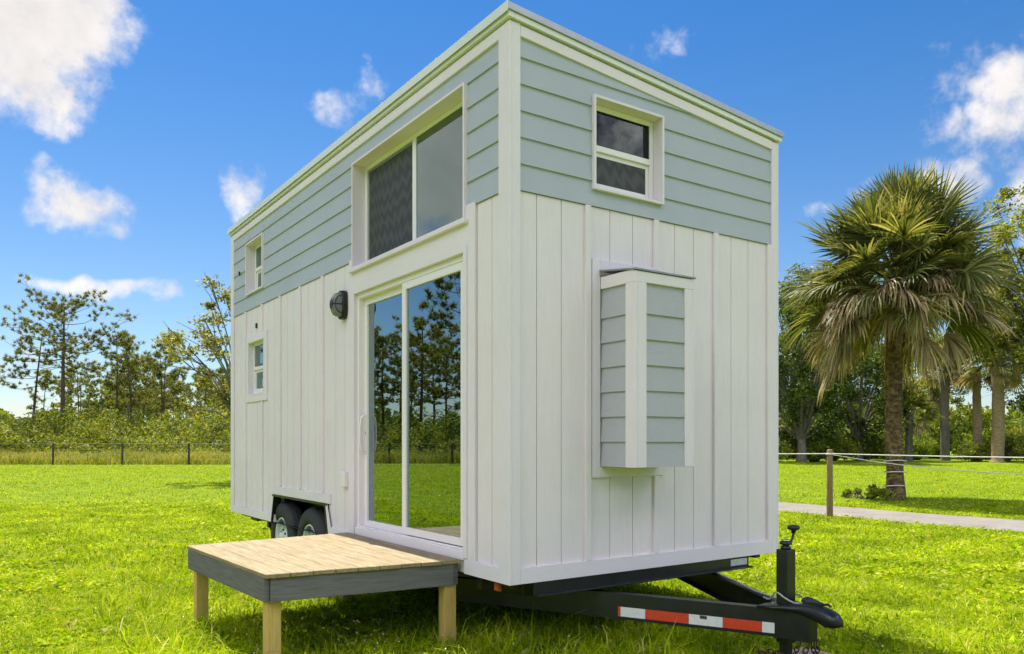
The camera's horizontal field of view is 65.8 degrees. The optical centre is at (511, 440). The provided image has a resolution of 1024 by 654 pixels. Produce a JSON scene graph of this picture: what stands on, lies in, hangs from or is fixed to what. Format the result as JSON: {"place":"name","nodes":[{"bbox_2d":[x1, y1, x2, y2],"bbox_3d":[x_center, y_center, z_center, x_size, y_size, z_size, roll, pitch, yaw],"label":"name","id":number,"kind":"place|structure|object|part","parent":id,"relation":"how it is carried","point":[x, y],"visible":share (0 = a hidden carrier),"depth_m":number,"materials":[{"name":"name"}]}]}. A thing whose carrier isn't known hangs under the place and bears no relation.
{"place":"outdoors","nodes":[
{"label":"outdoors","id":0,"kind":"place"},
{"bbox_2d":[0,465,229,465],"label":"sand track","id":1,"kind":"structure","parent":0,"point":[125,465],"depth_m":44.89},
{"bbox_2d":[0,446,230,464],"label":"tall grass","id":2,"kind":"structure","parent":0,"point":[73,459],"depth_m":47.01,"materials":[{"name":"green plant"}]},
{"bbox_2d":[124,398,142,424],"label":"pine tree","id":3,"kind":"object","parent":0,"point":[134,414],"visible":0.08,"depth_m":100.50,"materials":[{"name":"green plant"}]},
{"bbox_2d":[147,387,177,420],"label":"pine tree","id":4,"kind":"object","parent":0,"point":[160,405],"visible":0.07,"depth_m":89.47,"materials":[{"name":"green plant"}]},
{"bbox_2d":[212,369,227,387],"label":"pine tree","id":5,"kind":"object","parent":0,"point":[223,378],"visible":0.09,"depth_m":68.78,"materials":[{"name":"green plant"}]},
{"bbox_2d":[0,443,1023,653],"bbox_3d":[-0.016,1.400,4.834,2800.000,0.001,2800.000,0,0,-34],"label":"lawn","id":6,"kind":"structure","parent":0,"point":[921,461],"depth_m":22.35,"materials":[{"name":"plant"}]},
{"bbox_2d":[0,356,17,382],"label":"pine tree","id":7,"kind":"object","parent":6,"relation":"on","point":[2,376],"visible":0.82,"depth_m":60.20,"materials":[{"name":"green plant"}]},
{"bbox_2d":[0,321,76,436],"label":"pine tree","id":8,"kind":"object","parent":6,"relation":"on","point":[45,382],"visible":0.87,"depth_m":61.03,"materials":[{"name":"green plant"}]},
{"bbox_2d":[23,369,60,417],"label":"pine tree","id":9,"kind":"object","parent":6,"relation":"on","point":[49,374],"visible":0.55,"depth_m":84.00,"materials":[{"name":"green plant"}]},
{"bbox_2d":[0,273,138,448],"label":"pine tree","id":10,"kind":"object","parent":6,"relation":"on","point":[57,309],"visible":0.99,"depth_m":60.21,"materials":[{"name":"green plant"}]},
{"bbox_2d":[55,372,91,413],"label":"pine tree","id":11,"kind":"object","parent":6,"relation":"on","point":[68,395],"visible":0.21,"depth_m":82.12,"materials":[{"name":"green plant"}]},
{"bbox_2d":[51,360,96,417],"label":"pine tree","id":12,"kind":"object","parent":6,"relation":"on","point":[84,382],"visible":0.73,"depth_m":70.05,"materials":[{"name":"green plant"}]},
{"bbox_2d":[53,368,101,415],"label":"pine tree","id":13,"kind":"object","parent":6,"relation":"on","point":[72,379],"visible":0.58,"depth_m":76.38,"materials":[{"name":"green plant"}]},
{"bbox_2d":[82,378,113,422],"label":"pine tree","id":14,"kind":"object","parent":6,"relation":"on","point":[98,390],"visible":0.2,"depth_m":91.37,"materials":[{"name":"green plant"}]},
{"bbox_2d":[0,391,230,455],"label":"undergrowth","id":15,"kind":"object","parent":6,"relation":"on","point":[77,432],"visible":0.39,"depth_m":54.23,"materials":[{"name":"green plant"}]},
{"bbox_2d":[0,443,230,464],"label":"wire fence","id":16,"kind":"object","parent":6,"relation":"on","point":[121,449],"visible":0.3,"depth_m":46.30,"materials":[{"name":"grey metal"}]},
{"bbox_2d":[100,372,132,416],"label":"pine tree","id":17,"kind":"object","parent":6,"relation":"on","point":[103,393],"visible":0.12,"depth_m":84.49,"materials":[{"name":"green plant"}]},
{"bbox_2d":[82,325,153,425],"bbox_3d":[-30.828,-3.734,62.059,5.472,10.276,4.910,0,0,-2],"label":"pine tree","id":18,"kind":"object","parent":6,"relation":"on","point":[116,367],"visible":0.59,"depth_m":61.70,"materials":[{"name":"green plant"}]},
{"bbox_2d":[96,349,145,444],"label":"pine tree","id":19,"kind":"object","parent":6,"relation":"on","point":[105,395],"visible":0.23,"depth_m":77.89,"materials":[{"name":"green plant"}]},
{"bbox_2d":[87,331,158,436],"bbox_3d":[-28.626,-3.537,60.018,5.184,9.883,5.150,0,0,10],"label":"pine tree","id":20,"kind":"object","parent":6,"relation":"on","point":[127,342],"visible":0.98,"depth_m":59.15,"materials":[{"name":"green plant"}]},
{"bbox_2d":[109,380,145,431],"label":"pine tree","id":21,"kind":"object","parent":6,"relation":"on","point":[135,417],"visible":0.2,"depth_m":90.19,"materials":[{"name":"green plant"}]},
{"bbox_2d":[103,360,158,411],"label":"pine tree","id":22,"kind":"object","parent":6,"relation":"on","point":[121,396],"visible":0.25,"depth_m":71.29,"materials":[{"name":"green plant"}]},
{"bbox_2d":[119,393,146,435],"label":"pine tree","id":23,"kind":"object","parent":6,"relation":"on","point":[135,413],"visible":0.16,"depth_m":96.01,"materials":[{"name":"green plant"}]},
{"bbox_2d":[115,362,170,437],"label":"pine tree","id":24,"kind":"object","parent":6,"relation":"on","point":[149,409],"visible":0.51,"depth_m":70.16,"materials":[{"name":"green plant"}]},
{"bbox_2d":[135,380,171,427],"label":"pine tree","id":25,"kind":"object","parent":6,"relation":"on","point":[157,404],"visible":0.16,"depth_m":79.85,"materials":[{"name":"green plant"}]},
{"bbox_2d":[136,350,186,434],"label":"pine tree","id":26,"kind":"object","parent":6,"relation":"on","point":[157,355],"visible":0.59,"depth_m":68.80,"materials":[{"name":"green plant"}]},
{"bbox_2d":[136,367,191,451],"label":"pine tree","id":27,"kind":"object","parent":6,"relation":"on","point":[181,386],"visible":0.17,"depth_m":75.76,"materials":[{"name":"green plant"}]},
{"bbox_2d":[142,343,190,450],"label":"pine tree","id":28,"kind":"object","parent":6,"relation":"on","point":[158,369],"visible":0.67,"depth_m":65.77,"materials":[{"name":"green plant"}]},
{"bbox_2d":[151,390,182,451],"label":"pine tree","id":29,"kind":"object","parent":6,"relation":"on","point":[153,415],"visible":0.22,"depth_m":85.95,"materials":[{"name":"green plant"}]},
{"bbox_2d":[154,377,188,450],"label":"pine tree","id":30,"kind":"object","parent":6,"relation":"on","point":[173,396],"visible":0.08,"depth_m":97.85,"materials":[{"name":"green plant"}]},
{"bbox_2d":[166,382,198,451],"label":"pine tree","id":31,"kind":"object","parent":6,"relation":"on","point":[192,389],"visible":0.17,"depth_m":95.86,"materials":[{"name":"green plant"}]},
{"bbox_2d":[150,273,230,437],"bbox_3d":[-9.691,-2.243,27.880,5.795,7.302,4.757,0,0,-34],"label":"loose leaved tree","id":32,"kind":"object","parent":6,"relation":"on","point":[212,342],"visible":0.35,"depth_m":27.04,"materials":[{"name":"green plant"}]},
{"bbox_2d":[174,365,213,450],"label":"pine tree","id":33,"kind":"object","parent":6,"relation":"on","point":[199,369],"visible":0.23,"depth_m":82.13,"materials":[{"name":"green plant"}]},
{"bbox_2d":[176,369,226,450],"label":"pine tree","id":34,"kind":"object","parent":6,"relation":"on","point":[203,372],"visible":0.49,"depth_m":70.01,"materials":[{"name":"green plant"}]},
{"bbox_2d":[191,384,221,452],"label":"pine tree","id":35,"kind":"object","parent":6,"relation":"on","point":[198,392],"visible":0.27,"depth_m":77.38,"materials":[{"name":"green plant"}]},
{"bbox_2d":[188,368,228,450],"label":"pine tree","id":36,"kind":"object","parent":6,"relation":"on","point":[207,392],"visible":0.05,"depth_m":90.00,"materials":[{"name":"green plant"}]},
{"bbox_2d":[202,366,229,451],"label":"pine tree","id":37,"kind":"object","parent":6,"relation":"on","point":[219,371],"visible":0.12,"depth_m":73.67,"materials":[{"name":"green plant"}]},
{"bbox_2d":[187,532,459,653],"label":"porch deck","id":38,"kind":"structure","parent":6,"relation":"on","point":[271,574],"depth_m":5.22,"materials":[{"name":"brown wood"}]},
{"bbox_2d":[0,389,1023,450],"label":"distant woods","id":39,"kind":"object","parent":6,"relation":"on","point":[2,411],"depth_m":112.77,"materials":[{"name":"green plant"}]},
{"bbox_2d":[227,0,842,653],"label":"tiny house trailer","id":40,"kind":"object","parent":6,"relation":"on","point":[505,302],"visible":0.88,"depth_m":5.59,"materials":[{"name":"white paint"}]},
{"bbox_3d":[-2.936,-2.034,9.198,0.140,0.615,0.648,0,0,-34],"label":"window","id":41,"kind":"part","parent":40,"relation":"part of","materials":[{"name":"white paint"}]},
{"bbox_3d":[-2.920,-0.848,9.161,0.095,0.785,0.787,0,0,-34],"label":"window","id":42,"kind":"part","parent":40,"relation":"part of","materials":[{"name":"white paint"}]},
{"bbox_3d":[-0.788,-1.927,6.069,0.150,0.915,1.878,0,0,-34],"label":"window","id":43,"kind":"part","parent":40,"relation":"part of","materials":[{"name":"grey glass"}]},
{"bbox_3d":[-0.788,-0.229,6.075,0.123,2.059,1.838,0,0,-34],"label":"sliding door","id":44,"kind":"part","parent":40,"relation":"part of","materials":[{"name":"glass"}]},
{"bbox_3d":[0.772,-1.971,5.432,0.643,0.624,0.124,0,0,-34],"label":"window","id":45,"kind":"part","parent":40,"relation":"part of","materials":[{"name":"white paint"}]},
{"bbox_2d":[778,439,793,461],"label":"shrub","id":46,"kind":"object","parent":6,"relation":"on","point":[783,448],"visible":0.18,"depth_m":49.45,"materials":[{"name":"green plant"}]},
{"bbox_2d":[778,425,796,459],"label":"shrub","id":47,"kind":"object","parent":6,"relation":"on","point":[790,455],"visible":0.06,"depth_m":53.12,"materials":[{"name":"green plant"}]},
{"bbox_2d":[779,417,819,457],"bbox_3d":[23.057,-0.302,63.802,5.545,3.587,6.271,0,0,-10],"label":"shrub","id":48,"kind":"object","parent":6,"relation":"on","point":[793,432],"visible":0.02,"depth_m":61.86,"materials":[{"name":"green plant"}]},
{"bbox_2d":[778,312,822,456],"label":"oak tree","id":49,"kind":"object","parent":6,"relation":"on","point":[779,406],"depth_m":69.27,"materials":[{"name":"green plant"}]},
{"bbox_2d":[792,647,830,653],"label":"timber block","id":50,"kind":"object","parent":6,"relation":"on","point":[809,652],"depth_m":4.90,"materials":[{"name":"brown wood"}]},
{"bbox_2d":[785,431,845,461],"bbox_3d":[19.997,0.360,53.021,3.697,2.192,4.180,0,0,-42],"label":"shrub","id":51,"kind":"object","parent":6,"relation":"on","point":[818,447],"visible":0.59,"depth_m":52.13,"materials":[{"name":"green plant"}]},
{"bbox_2d":[778,263,866,461],"bbox_3d":[19.050,-4.969,52.060,9.294,12.812,9.297,0,0,24],"label":"oak tree","id":52,"kind":"object","parent":6,"relation":"on","point":[798,399],"visible":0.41,"depth_m":50.81,"materials":[{"name":"green plant"}]},
{"bbox_2d":[813,414,844,427],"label":"shrub","id":53,"kind":"object","parent":6,"relation":"on","point":[814,424],"visible":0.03,"depth_m":68.64,"materials":[{"name":"green plant"}]},
{"bbox_2d":[810,423,866,460],"bbox_3d":[22.612,0.076,55.755,4.251,2.790,4.808,0,0,41],"label":"shrub","id":54,"kind":"object","parent":6,"relation":"on","point":[851,447],"visible":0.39,"depth_m":55.05,"materials":[{"name":"green plant"}]},
{"bbox_2d":[817,337,884,416],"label":"oak tree","id":55,"kind":"object","parent":6,"relation":"on","point":[866,388],"visible":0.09,"depth_m":74.01,"materials":[{"name":"green plant"}]},
{"bbox_2d":[804,327,916,460],"bbox_3d":[24.582,-3.273,55.985,7.706,9.420,7.861,0,0,32],"label":"oak tree","id":56,"kind":"object","parent":6,"relation":"on","point":[857,424],"visible":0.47,"depth_m":55.06,"materials":[{"name":"green plant"}]},
{"bbox_2d":[849,434,885,459],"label":"shrub","id":57,"kind":"object","parent":6,"relation":"on","point":[878,447],"visible":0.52,"depth_m":55.93,"materials":[{"name":"green plant"}]},
{"bbox_2d":[840,484,896,499],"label":"shrub","id":58,"kind":"object","parent":6,"relation":"on","point":[873,490],"visible":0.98,"depth_m":18.88,"materials":[{"name":"green plant"}]},
{"bbox_2d":[835,417,902,458],"bbox_3d":[28.486,-0.427,62.876,5.710,3.845,6.030,0,0,26],"label":"shrub","id":59,"kind":"object","parent":6,"relation":"on","point":[847,429],"visible":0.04,"depth_m":62.27,"materials":[{"name":"green plant"}]},
{"bbox_2d":[836,401,916,425],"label":"shrub","id":60,"kind":"object","parent":6,"relation":"on","point":[865,409],"depth_m":70.48,"materials":[{"name":"green plant"}]},
{"bbox_2d":[865,430,905,458],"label":"shrub","id":61,"kind":"object","parent":6,"relation":"on","point":[904,437],"visible":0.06,"depth_m":59.68,"materials":[{"name":"green plant"}]},
{"bbox_2d":[863,413,935,439],"bbox_3d":[31.554,-0.630,65.884,6.461,4.272,6.118,0,0,19],"label":"shrub","id":62,"kind":"object","parent":6,"relation":"on","point":[913,422],"depth_m":64.20,"materials":[{"name":"green plant"}]},
{"bbox_2d":[778,449,1023,518],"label":"rope fence","id":63,"kind":"object","parent":6,"relation":"on","point":[829,453],"visible":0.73,"depth_m":14.25,"materials":[{"name":"wood"}]},
{"bbox_2d":[778,157,1023,499],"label":"palm tree","id":64,"kind":"object","parent":6,"relation":"on","point":[908,222],"visible":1,"depth_m":18.14,"materials":[{"name":"green plant"}]},
{"bbox_2d":[875,425,927,458],"bbox_3d":[30.358,-0.123,61.885,4.078,3.204,4.308,0,0,5],"label":"shrub","id":65,"kind":"object","parent":6,"relation":"on","point":[925,435],"visible":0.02,"depth_m":60.74,"materials":[{"name":"green plant"}]},
{"bbox_2d":[903,436,939,459],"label":"shrub","id":66,"kind":"object","parent":6,"relation":"on","point":[926,447],"visible":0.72,"depth_m":57.13,"materials":[{"name":"green plant"}]},
{"bbox_2d":[902,382,945,460],"bbox_3d":[27.713,-1.408,54.914,4.048,5.640,4.110,0,0,-34],"label":"tree","id":67,"kind":"object","parent":6,"relation":"on","point":[915,395],"visible":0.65,"depth_m":54.71,"materials":[{"name":"green plant"}]},
{"bbox_2d":[878,328,987,457],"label":"yellow green tree","id":68,"kind":"object","parent":6,"relation":"on","point":[934,392],"visible":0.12,"depth_m":65.42,"materials":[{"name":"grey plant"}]},
{"bbox_2d":[914,410,953,426],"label":"shrub","id":69,"kind":"object","parent":6,"relation":"on","point":[951,415],"depth_m":70.40,"materials":[{"name":"green plant"}]},
{"bbox_2d":[909,399,969,454],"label":"shrub","id":70,"kind":"object","parent":6,"relation":"on","point":[921,410],"visible":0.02,"depth_m":74.18,"materials":[{"name":"green plant"}]},
{"bbox_2d":[913,413,972,457],"bbox_3d":[34.301,-0.529,64.155,6.118,4.058,6.461,0,0,11],"label":"shrub","id":71,"kind":"object","parent":6,"relation":"on","point":[967,428],"visible":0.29,"depth_m":62.30,"materials":[{"name":"green plant"}]},
{"bbox_2d":[913,332,975,460],"bbox_3d":[30.609,-3.153,56.034,4.147,9.132,4.256,0,0,20],"label":"palm tree","id":72,"kind":"object","parent":6,"relation":"on","point":[944,424],"visible":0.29,"depth_m":55.76,"materials":[{"name":"grey plant"}]},
{"bbox_2d":[953,440,990,461],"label":"shrub","id":73,"kind":"object","parent":6,"relation":"on","point":[975,449],"visible":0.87,"depth_m":52.81,"materials":[{"name":"green plant"}]},
{"bbox_2d":[942,347,1013,460],"bbox_3d":[32.105,-3.083,54.724,4.641,8.985,4.872,0,0,-34],"label":"palm tree","id":74,"kind":"object","parent":6,"relation":"on","point":[977,414],"visible":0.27,"depth_m":54.27,"materials":[{"name":"green plant"}]},
{"bbox_2d":[949,426,1007,458],"bbox_3d":[35.403,0.080,60.060,4.308,2.777,4.078,0,0,12],"label":"shrub","id":75,"kind":"object","parent":6,"relation":"on","point":[958,440],"visible":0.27,"depth_m":60.30,"materials":[{"name":"green plant"}]},
{"bbox_2d":[949,402,1021,452],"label":"shrub","id":76,"kind":"object","parent":6,"relation":"on","point":[987,413],"visible":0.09,"depth_m":69.47,"materials":[{"name":"green plant"}]},
{"bbox_2d":[955,321,1023,462],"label":"palm tree","id":77,"kind":"object","parent":6,"relation":"on","point":[998,377],"visible":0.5,"depth_m":51.19,"materials":[{"name":"green plant"}]},
{"bbox_2d":[967,182,1023,380],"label":"yellow green tree","id":78,"kind":"object","parent":6,"relation":"on","point":[1005,237],"visible":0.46,"depth_m":49.45,"materials":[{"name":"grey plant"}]},
{"bbox_2d":[972,431,1023,461],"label":"shrub","id":79,"kind":"object","parent":6,"relation":"on","point":[1013,445],"visible":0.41,"depth_m":53.55,"materials":[{"name":"green plant"}]},
{"bbox_2d":[981,303,1023,416],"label":"oak tree","id":80,"kind":"object","parent":6,"relation":"on","point":[1012,403],"visible":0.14,"depth_m":68.69,"materials":[{"name":"green plant"}]},
{"bbox_2d":[982,408,1023,456],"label":"shrub","id":81,"kind":"object","parent":6,"relation":"on","point":[1013,421],"visible":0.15,"depth_m":61.76,"materials":[{"name":"green plant"}]},
{"bbox_2d":[1005,425,1023,459],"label":"shrub","id":82,"kind":"object","parent":6,"relation":"on","point":[1011,430],"visible":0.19,"depth_m":54.72,"materials":[{"name":"green plant"}]},
{"bbox_2d":[1014,422,1023,431],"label":"shrub","id":83,"kind":"object","parent":6,"relation":"on","point":[1021,426],"visible":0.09,"depth_m":58.06,"materials":[{"name":"green plant"}]},
{"bbox_2d":[0,0,1023,431],"label":"sky","id":84,"kind":"structure","parent":0,"point":[134,134],"materials":[{"name":"blue"}]},
{"bbox_2d":[778,502,1023,531],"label":"path","id":85,"kind":"structure","parent":0,"point":[988,523],"depth_m":14.41,"materials":[{"name":"beige concrete"}]}
]}

